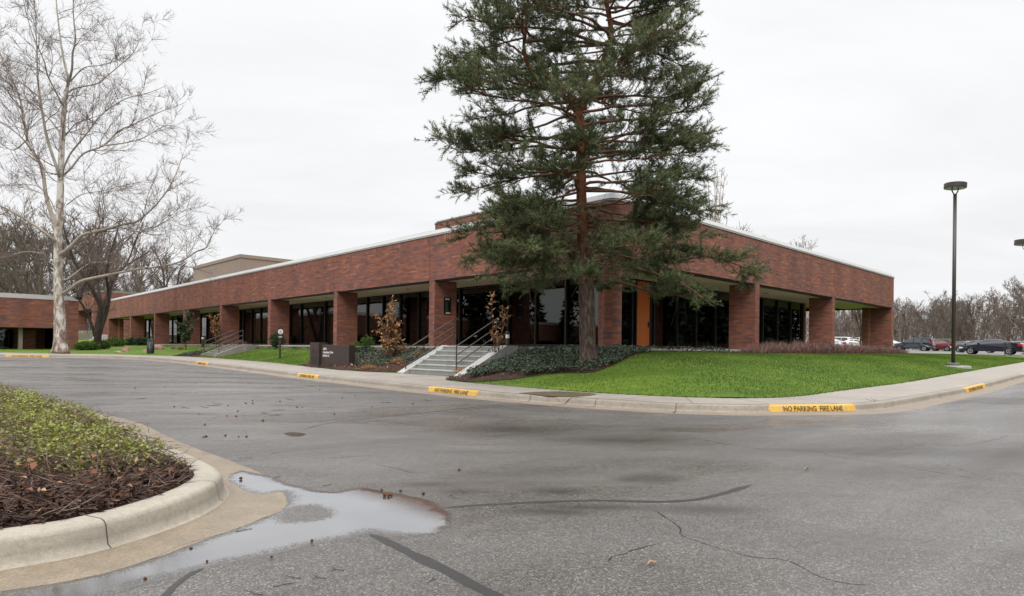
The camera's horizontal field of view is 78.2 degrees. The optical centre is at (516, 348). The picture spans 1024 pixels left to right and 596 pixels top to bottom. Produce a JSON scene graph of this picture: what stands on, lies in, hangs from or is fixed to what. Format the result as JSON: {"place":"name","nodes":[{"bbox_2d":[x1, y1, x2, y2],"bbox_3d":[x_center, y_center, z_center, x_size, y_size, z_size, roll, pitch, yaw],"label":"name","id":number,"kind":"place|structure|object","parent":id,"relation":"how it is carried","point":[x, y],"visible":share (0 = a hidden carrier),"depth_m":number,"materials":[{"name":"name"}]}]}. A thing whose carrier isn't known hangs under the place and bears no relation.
{"place":"outdoors","nodes":[
{"label":"outdoors","id":0,"kind":"place"},
{"bbox_2d":[0,393,199,528],"bbox_3d":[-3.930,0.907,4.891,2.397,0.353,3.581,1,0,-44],"label":"mulch chips","id":1,"kind":"object","parent":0,"point":[8,520],"visible":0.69,"depth_m":4.25,"materials":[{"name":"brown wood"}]},
{"bbox_2d":[0,382,183,479],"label":"leafy ground cover","id":2,"kind":"object","parent":1,"relation":"on","point":[62,427],"visible":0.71,"depth_m":5.86,"materials":[{"name":"green plant"}]},
{"bbox_2d":[0,386,187,510],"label":"fallen leaves","id":3,"kind":"object","parent":1,"relation":"on","point":[33,464],"visible":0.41,"depth_m":4.55,"materials":[{"name":"brown plant"}]},
{"bbox_2d":[0,381,204,524],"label":"dry stems","id":4,"kind":"object","parent":1,"relation":"on","point":[57,457],"visible":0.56,"depth_m":5.00,"materials":[{"name":"brown plant"}]},
{"bbox_2d":[142,243,187,287],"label":"bare tree","id":5,"kind":"object","parent":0,"point":[163,275],"visible":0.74,"depth_m":81.95,"materials":[{"name":"grey plant"}]},
{"bbox_2d":[172,255,198,284],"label":"bare tree","id":6,"kind":"object","parent":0,"point":[180,282],"visible":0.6,"depth_m":86.25,"materials":[{"name":"grey plant"}]},
{"bbox_2d":[0,357,1023,595],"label":"road","id":7,"kind":"structure","parent":0,"point":[540,500],"depth_m":5.63,"materials":[{"name":"grey asphalt"}]},
{"bbox_2d":[0,389,229,570],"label":"island kerb","id":8,"kind":"structure","parent":7,"relation":"on","point":[205,491],"depth_m":3.80,"materials":[{"name":"concrete"}]},
{"bbox_2d":[0,394,283,592],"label":"island gutter","id":9,"kind":"object","parent":7,"relation":"on","point":[225,468],"visible":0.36,"depth_m":6.68,"materials":[{"name":"beige concrete"}]},
{"bbox_2d":[0,488,287,590],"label":"silt","id":10,"kind":"object","parent":7,"relation":"on","point":[235,509],"visible":0.96,"depth_m":3.73,"materials":[{"name":"beige sand"}]},
{"bbox_2d":[0,470,451,595],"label":"puddle","id":11,"kind":"object","parent":7,"relation":"on","point":[304,516],"visible":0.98,"depth_m":4.12,"materials":[{"name":"liquid"}]},
{"bbox_2d":[284,432,305,435],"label":"puddle","id":12,"kind":"object","parent":7,"relation":"on","point":[294,434],"visible":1,"depth_m":8.57,"materials":[{"name":"liquid"}]},
{"bbox_2d":[0,354,1023,412],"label":"kerb","id":13,"kind":"structure","parent":7,"relation":"on","point":[803,408],"depth_m":14.40,"materials":[{"name":"concrete"}]},
{"bbox_2d":[28,357,1023,414],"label":"gutter","id":14,"kind":"object","parent":7,"relation":"on","point":[949,399],"visible":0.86,"depth_m":14.64,"materials":[{"name":"concrete"}]},
{"bbox_2d":[0,338,1023,397],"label":"lawn","id":15,"kind":"structure","parent":0,"point":[139,349],"depth_m":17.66,"materials":[{"name":"green plant"}]},
{"bbox_2d":[0,293,78,357],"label":"brick wing","id":16,"kind":"structure","parent":15,"relation":"on","point":[26,321],"depth_m":48.78,"materials":[{"name":"brown brick"}]},
{"bbox_2d":[0,329,12,354],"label":"window","id":17,"kind":"structure","parent":16,"relation":"in","point":[6,335],"depth_m":50.03,"materials":[{"name":"black glass"}]},
{"bbox_2d":[70,341,99,349],"bbox_3d":[-33.714,-0.261,49.236,1.910,0.904,2.302,1,0,0],"label":"juniper","id":18,"kind":"object","parent":15,"relation":"on","point":[84,345],"visible":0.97,"depth_m":48.83,"materials":[{"name":"green plant"}]},
{"bbox_2d":[78,326,91,339],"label":"retaining wall","id":19,"kind":"structure","parent":15,"relation":"on","point":[83,336],"depth_m":78.68,"materials":[{"name":"concrete"}]},
{"bbox_2d":[0,201,193,329],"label":"woodland","id":20,"kind":"object","parent":15,"relation":"on","point":[18,271],"visible":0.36,"depth_m":111.78,"materials":[{"name":"brown plant"}]},
{"bbox_2d":[89,335,107,339],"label":"stepped rocks","id":21,"kind":"object","parent":15,"relation":"on","point":[104,337],"visible":0.19,"depth_m":77.92,"materials":[{"name":"stone"}]},
{"bbox_2d":[40,197,159,348],"bbox_3d":[-32.869,-6.467,51.059,7.729,13.332,6.812,1,0,11],"label":"forked tree","id":22,"kind":"object","parent":15,"relation":"on","point":[100,319],"visible":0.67,"depth_m":50.52,"materials":[{"name":"brown plant"}]},
{"bbox_2d":[86,340,113,348],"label":"juniper","id":23,"kind":"object","parent":15,"relation":"on","point":[105,344],"visible":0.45,"depth_m":51.87,"materials":[{"name":"green plant"}]},
{"bbox_2d":[72,290,138,337],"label":"building","id":24,"kind":"structure","parent":15,"relation":"on","point":[83,322],"depth_m":86.57,"materials":[{"name":"brick"}]},
{"bbox_2d":[103,337,127,346],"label":"juniper","id":25,"kind":"object","parent":15,"relation":"on","point":[119,341],"visible":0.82,"depth_m":58.23,"materials":[{"name":"green plant"}]},
{"bbox_2d":[0,0,244,353],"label":"sycamore tree","id":26,"kind":"object","parent":15,"relation":"on","point":[60,344],"visible":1,"depth_m":43.11,"materials":[{"name":"grey plant"}]},
{"bbox_2d":[122,346,129,351],"bbox_3d":[-29.877,0.041,48.160,0.621,0.467,0.527,1,0,0],"label":"boulder","id":27,"kind":"object","parent":15,"relation":"on","point":[126,349],"visible":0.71,"depth_m":47.99,"materials":[{"name":"pink stone"}]},
{"bbox_2d":[123,337,137,344],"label":"juniper","id":28,"kind":"object","parent":15,"relation":"on","point":[130,340],"visible":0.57,"depth_m":61.61,"materials":[{"name":"green plant"}]},
{"bbox_2d":[134,337,148,344],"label":"juniper","id":29,"kind":"object","parent":15,"relation":"on","point":[141,341],"visible":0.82,"depth_m":61.19,"materials":[{"name":"green plant"}]},
{"bbox_2d":[147,339,153,353],"bbox_3d":[-26.913,-0.155,46.288,0.496,1.079,0.496,1,0,0],"label":"litter bin","id":30,"kind":"object","parent":15,"relation":"on","point":[150,346],"visible":0.91,"depth_m":46.08,"materials":[{"name":"plastic"}]},
{"bbox_2d":[154,345,163,349],"bbox_3d":[-29.154,-0.106,51.224,0.817,0.474,0.627,1,0,-27],"label":"boulder","id":31,"kind":"object","parent":15,"relation":"on","point":[156,347],"visible":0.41,"depth_m":50.99,"materials":[{"name":"pink stone"}]},
{"bbox_2d":[174,309,200,348],"bbox_3d":[-26.296,-1.564,50.164,1.677,3.311,1.598,1,0,0],"label":"magnolia sapling","id":32,"kind":"object","parent":15,"relation":"on","point":[184,326],"visible":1,"depth_m":50.05,"materials":[{"name":"green plant"}]},
{"bbox_2d":[201,336,203,347],"bbox_3d":[-25.366,-0.454,50.885,0.200,1.250,0.200,1,0,0],"label":"bollard light","id":33,"kind":"object","parent":15,"relation":"on","point":[202,341],"visible":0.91,"depth_m":50.82,"materials":[{"name":"brown metal"}]},
{"bbox_2d":[207,313,220,347],"bbox_3d":[-23.166,-1.605,48.783,1.305,3.179,1.486,1,0,-43],"label":"magnolia sapling","id":34,"kind":"object","parent":15,"relation":"on","point":[213,322],"visible":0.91,"depth_m":48.53,"materials":[{"name":"brown plant"}]},
{"bbox_2d":[200,330,257,359],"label":"entrance steps","id":35,"kind":"structure","parent":15,"relation":"on","point":[229,349],"depth_m":43.23,"materials":[{"name":"concrete"}]},
{"bbox_2d":[172,347,308,355],"bbox_3d":[-18.500,0.187,41.338,4.018,0.741,13.709,1,0,-44],"label":"planting bed","id":36,"kind":"object","parent":15,"relation":"on","point":[255,348],"visible":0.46,"depth_m":43.83,"materials":[{"name":"brown soil"}]},
{"bbox_2d":[266,331,285,348],"bbox_3d":[-15.787,-0.559,41.429,1.274,1.337,1.160,1,0,-43],"label":"evergreen shrub","id":37,"kind":"object","parent":36,"relation":"on","point":[274,338],"visible":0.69,"depth_m":41.21,"materials":[{"name":"green plant"}]},
{"bbox_2d":[278,327,282,357],"bbox_3d":[-13.882,-0.274,36.961,0.320,2.045,0.128,1,0,-38],"label":"accessible parking sign","id":38,"kind":"object","parent":15,"relation":"on","point":[280,332],"visible":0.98,"depth_m":36.93,"materials":[{"name":"brown metal"}]},
{"bbox_2d":[299,348,432,371],"bbox_3d":[-8.871,0.408,31.440,3.960,0.974,14.497,1,0,-44],"label":"planting bed","id":39,"kind":"object","parent":15,"relation":"on","point":[399,367],"visible":0.31,"depth_m":27.46,"materials":[{"name":"brown soil"}]},
{"bbox_2d":[310,343,354,370],"bbox_3d":[-8.640,0.411,29.491,2.315,1.396,0.570,1,0,28],"label":"monument sign","id":40,"kind":"object","parent":39,"relation":"on","point":[323,354],"visible":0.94,"depth_m":29.36,"materials":[{"name":"brown metal"}]},
{"bbox_2d":[351,340,363,351],"bbox_3d":[-8.380,-0.089,32.970,0.787,0.782,0.757,1,0,0],"label":"round shrub","id":41,"kind":"object","parent":39,"relation":"on","point":[358,343],"visible":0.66,"depth_m":32.92,"materials":[{"name":"green plant"}]},
{"bbox_2d":[361,334,375,349],"bbox_3d":[-7.849,-0.352,33.052,0.820,0.861,0.872,1,0,0],"label":"round shrub","id":42,"kind":"object","parent":39,"relation":"on","point":[365,341],"visible":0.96,"depth_m":32.98,"materials":[{"name":"green plant"}]},
{"bbox_2d":[361,364,375,368],"bbox_3d":[-6.293,0.727,26.768,0.760,0.298,0.712,1,0,0],"label":"grass tuft","id":43,"kind":"object","parent":39,"relation":"on","point":[366,367],"visible":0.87,"depth_m":26.67,"materials":[{"name":"brown plant"}]},
{"bbox_2d":[369,294,403,357],"bbox_3d":[-6.031,-1.016,29.094,1.575,3.071,0.965,1,0,-12],"label":"magnolia sapling","id":44,"kind":"object","parent":39,"relation":"on","point":[392,333],"visible":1,"depth_m":29.08,"materials":[{"name":"brown plant"}]},
{"bbox_2d":[381,334,409,356],"bbox_3d":[-5.662,-0.133,29.696,1.450,1.205,1.242,1,0,-36],"label":"withered shrub","id":45,"kind":"object","parent":39,"relation":"on","point":[399,348],"visible":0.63,"depth_m":29.61,"materials":[{"name":"brown plant"}]},
{"bbox_2d":[390,357,404,363],"bbox_3d":[-5.140,0.469,27.234,0.811,0.372,0.794,1,0,0],"label":"grass tuft","id":46,"kind":"object","parent":39,"relation":"on","point":[396,360],"visible":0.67,"depth_m":27.15,"materials":[{"name":"brown plant"}]},
{"bbox_2d":[178,347,720,377],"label":"fallen leaves","id":47,"kind":"object","parent":15,"relation":"on","point":[406,364],"visible":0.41,"depth_m":27.41,"materials":[{"name":"brown plant"}]},
{"bbox_2d":[181,343,737,376],"bbox_3d":[-9.765,0.226,32.156,38.360,1.124,11.319,1,0,35],"label":"ivy ground cover","id":48,"kind":"object","parent":15,"relation":"on","point":[515,360],"visible":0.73,"depth_m":20.70,"materials":[{"name":"green plant"}]},
{"bbox_2d":[397,318,526,383],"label":"entrance steps","id":49,"kind":"structure","parent":15,"relation":"on","point":[442,360],"depth_m":24.43,"materials":[{"name":"concrete"}]},
{"bbox_2d":[473,291,510,355],"bbox_3d":[-0.906,-0.804,23.610,1.480,2.726,1.004,1,0,0],"label":"magnolia sapling","id":50,"kind":"object","parent":15,"relation":"on","point":[500,337],"visible":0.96,"depth_m":23.47,"materials":[{"name":"brown plant"}]},
{"bbox_2d":[108,193,893,356],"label":"office building","id":51,"kind":"structure","parent":15,"relation":"on","point":[336,297],"depth_m":33.55,"materials":[{"name":"brick"}]},
{"bbox_2d":[145,318,153,339],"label":"window","id":52,"kind":"structure","parent":51,"relation":"in","point":[149,332],"depth_m":74.41,"materials":[{"name":"black glass"}]},
{"bbox_2d":[169,315,182,343],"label":"window","id":53,"kind":"structure","parent":51,"relation":"in","point":[174,338],"depth_m":67.58,"materials":[{"name":"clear glass"}]},
{"bbox_2d":[200,311,219,344],"bbox_3d":[-30.269,-1.944,60.899,0.162,3.047,9.250,1,0,-44],"label":"window","id":54,"kind":"structure","parent":51,"relation":"in","point":[205,325],"depth_m":60.08,"materials":[{"name":"black glass"}]},
{"bbox_2d":[238,309,240,343],"bbox_3d":[-24.200,-1.876,54.540,0.210,3.043,1.260,1,0,-44],"label":"window","id":55,"kind":"structure","parent":51,"relation":"in","point":[239,333],"depth_m":54.10,"materials":[{"name":"black glass"}]},
{"bbox_2d":[240,307,259,344],"bbox_3d":[-23.910,-1.874,54.314,0.162,3.047,9.060,1,0,-44],"label":"window","id":56,"kind":"structure","parent":51,"relation":"in","point":[250,318],"depth_m":52.56,"materials":[{"name":"black glass"}]},
{"bbox_2d":[260,302,312,344],"bbox_3d":[-17.586,-1.805,47.764,0.162,3.047,9.150,1,0,-44],"label":"window","id":57,"kind":"structure","parent":51,"relation":"in","point":[300,315],"depth_m":46.21,"materials":[{"name":"black glass"}]},
{"bbox_2d":[312,295,381,345],"bbox_3d":[-11.252,-1.736,41.165,0.164,3.047,9.115,1,0,-44],"label":"window","id":58,"kind":"structure","parent":51,"relation":"in","point":[322,310],"depth_m":39.88,"materials":[{"name":"black glass"}]},
{"bbox_2d":[382,285,482,345],"bbox_3d":[-4.897,-1.667,34.593,0.164,3.047,9.170,1,0,-44],"label":"window","id":59,"kind":"structure","parent":51,"relation":"in","point":[413,307],"depth_m":34.80,"materials":[{"name":"black glass"}]},
{"bbox_2d":[444,297,450,313],"bbox_3d":[-3.246,-2.018,29.513,0.413,0.762,0.032,1,0,-44],"label":"wall lamp","id":60,"kind":"object","parent":51,"relation":"attached to","point":[447,305],"depth_m":29.50,"materials":[{"name":"black metal"}]},
{"bbox_2d":[481,277,598,346],"bbox_3d":[0.850,-1.604,28.670,0.162,3.047,7.365,1,0,-44],"label":"window","id":61,"kind":"structure","parent":51,"relation":"in","point":[555,322],"depth_m":28.55,"materials":[{"name":"black glass"}]},
{"bbox_2d":[634,279,651,346],"bbox_3d":[5.637,-1.551,28.120,1.190,3.043,0.210,1,0,-44],"label":"door","id":62,"kind":"structure","parent":51,"relation":"in","point":[642,305],"depth_m":28.08,"materials":[{"name":"orange wood"}]},
{"bbox_2d":[621,277,697,348],"bbox_3d":[6.209,-1.546,28.712,7.785,3.047,0.162,1,0,-44],"label":"window","id":63,"kind":"structure","parent":51,"relation":"in","point":[682,331],"depth_m":29.54,"materials":[{"name":"black glass"}]},
{"bbox_2d":[697,289,803,348],"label":"window","id":64,"kind":"structure","parent":51,"relation":"in","point":[779,320],"depth_m":36.39,"materials":[{"name":"black glass"}]},
{"bbox_2d":[505,331,509,345],"bbox_3d":[-0.366,-0.098,24.739,0.170,1.180,0.170,1,0,0],"label":"bollard light","id":65,"kind":"object","parent":15,"relation":"on","point":[507,333],"visible":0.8,"depth_m":24.67,"materials":[{"name":"grey metal"}]},
{"bbox_2d":[178,347,906,380],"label":"mulch chips","id":66,"kind":"object","parent":15,"relation":"on","point":[531,371],"visible":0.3,"depth_m":23.89,"materials":[{"name":"brown wood"}]},
{"bbox_2d":[446,351,731,381],"bbox_3d":[3.302,0.551,22.926,12.046,0.994,6.465,1,0,-44],"label":"planting bed","id":67,"kind":"object","parent":15,"relation":"on","point":[492,376],"visible":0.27,"depth_m":18.97,"materials":[{"name":"brown soil"}]},
{"bbox_2d":[413,0,778,365],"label":"pine tree","id":68,"kind":"object","parent":67,"relation":"on","point":[517,213],"visible":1,"depth_m":17.53,"materials":[{"name":"green plant"}]},
{"bbox_2d":[735,352,895,353],"bbox_3d":[17.640,0.238,34.525,24.692,0.056,1.421,1,0,-44],"label":"planting bed","id":69,"kind":"object","parent":15,"relation":"on","point":[814,353],"visible":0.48,"depth_m":31.65,"materials":[{"name":"brown soil"}]},
{"bbox_2d":[738,339,909,353],"bbox_3d":[18.090,-0.046,34.965,22.814,1.129,1.562,1,0,-44],"label":"dormant hedge","id":70,"kind":"object","parent":69,"relation":"on","point":[792,347],"visible":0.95,"depth_m":31.76,"materials":[{"name":"brown plant"}]},
{"bbox_2d":[849,310,861,343],"bbox_3d":[32.671,-2.617,60.176,2.138,6.102,2.732,1,0,0],"label":"tree","id":71,"kind":"object","parent":15,"relation":"on","point":[857,322],"visible":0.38,"depth_m":60.10,"materials":[{"name":"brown plant"}]},
{"bbox_2d":[943,181,970,368],"bbox_3d":[21.313,-3.553,30.579,1.200,9.028,0.946,1,0,25],"label":"lamp post","id":72,"kind":"object","parent":15,"relation":"on","point":[956,185],"visible":0.97,"depth_m":30.53,"materials":[{"name":"metal"}]},
{"bbox_2d":[0,352,1023,403],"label":"sidewalk","id":73,"kind":"structure","parent":0,"point":[923,386],"depth_m":18.76,"materials":[{"name":"concrete"}]},
{"bbox_2d":[0,0,1023,349],"label":"sky","id":74,"kind":"structure","parent":0,"point":[848,122],"materials":[{"name":"white"}]},
{"bbox_2d":[80,354,977,403],"bbox_3d":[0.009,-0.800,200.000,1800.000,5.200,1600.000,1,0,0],"label":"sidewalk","id":75,"kind":"structure","parent":0,"point":[542,388],"depth_m":26.53,"materials":[{"name":"grey concrete"}]},
{"bbox_2d":[3,264,155,295],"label":"undergrowth","id":76,"kind":"object","parent":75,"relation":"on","point":[48,269],"visible":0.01,"depth_m":126.23,"materials":[{"name":"brown plant"}]},
{"bbox_2d":[806,276,1023,351],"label":"woodland","id":77,"kind":"object","parent":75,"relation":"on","point":[942,305],"visible":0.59,"depth_m":127.96,"materials":[{"name":"plant"}]},
{"bbox_2d":[806,302,1023,351],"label":"undergrowth","id":78,"kind":"object","parent":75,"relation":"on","point":[978,336],"visible":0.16,"depth_m":132.64,"materials":[{"name":"plant"}]},
{"bbox_2d":[736,222,753,232],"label":"bare tree","id":79,"kind":"object","parent":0,"point":[743,228],"visible":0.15,"depth_m":62.52,"materials":[{"name":"plant"}]},
{"bbox_2d":[790,233,818,249],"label":"bare tree","id":80,"kind":"object","parent":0,"point":[804,243],"visible":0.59,"depth_m":70.31,"materials":[{"name":"plant"}]},
{"bbox_2d":[906,350,1023,355],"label":"parking lot","id":81,"kind":"structure","parent":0,"point":[965,352],"depth_m":70.93,"materials":[{"name":"grey asphalt"}]},
{"bbox_2d":[835,339,849,344],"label":"parked car","id":82,"kind":"object","parent":81,"relation":"on","point":[840,341],"visible":0.05,"depth_m":82.36,"materials":[{"name":"white paint"}]},
{"bbox_2d":[835,337,852,340],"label":"parked car","id":83,"kind":"object","parent":81,"relation":"on","point":[843,338],"visible":0.02,"depth_m":88.48,"materials":[{"name":"white paint"}]},
{"bbox_2d":[846,339,861,345],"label":"parked car","id":84,"kind":"object","parent":81,"relation":"on","point":[853,341],"visible":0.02,"depth_m":86.49,"materials":[{"name":"white paint"}]},
{"bbox_2d":[893,338,935,350],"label":"parked car","id":85,"kind":"object","parent":81,"relation":"on","point":[925,344],"visible":0.89,"depth_m":82.93,"materials":[{"name":"blue paint"}]},
{"bbox_2d":[919,339,950,350],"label":"parked car","id":86,"kind":"object","parent":81,"relation":"on","point":[947,340],"visible":0.05,"depth_m":90.55,"materials":[{"name":"grey paint"}]},
{"bbox_2d":[920,341,957,350],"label":"parked car","id":87,"kind":"object","parent":81,"relation":"on","point":[945,346],"visible":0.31,"depth_m":87.22,"materials":[{"name":"red paint"}]},
{"bbox_2d":[902,353,1018,355],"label":"lot kerb","id":88,"kind":"structure","parent":81,"relation":"on","point":[965,354],"depth_m":53.19,"materials":[{"name":"concrete"}]},
{"bbox_2d":[956,341,965,344],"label":"parked car","id":89,"kind":"object","parent":81,"relation":"on","point":[960,342],"visible":0.07,"depth_m":89.23,"materials":[{"name":"paint"}]},
{"bbox_2d":[950,340,994,352],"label":"parked car","id":90,"kind":"object","parent":81,"relation":"on","point":[965,344],"visible":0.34,"depth_m":73.82,"materials":[{"name":"grey paint"}]},
{"bbox_2d":[959,339,1023,354],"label":"parked car","id":91,"kind":"object","parent":81,"relation":"on","point":[991,345],"visible":0.95,"depth_m":57.75,"materials":[{"name":"blue paint"}]},
{"bbox_2d":[1014,239,1023,353],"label":"lamp post","id":92,"kind":"object","parent":81,"relation":"on","point":[1018,242],"visible":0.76,"depth_m":65.90,"materials":[{"name":"metal"}]},
{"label":"evergreen wood","id":93,"kind":"object","parent":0,"visible":0},
{"bbox_2d":[699,160,726,223],"bbox_3d":[18.278,-10.932,58.091,2.347,12.895,5.431,1,0,38],"label":"bare tree","id":94,"kind":"object","parent":93,"relation":"on","point":[716,199],"visible":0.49,"depth_m":58.35,"materials":[{"name":"plant"}]}
]}

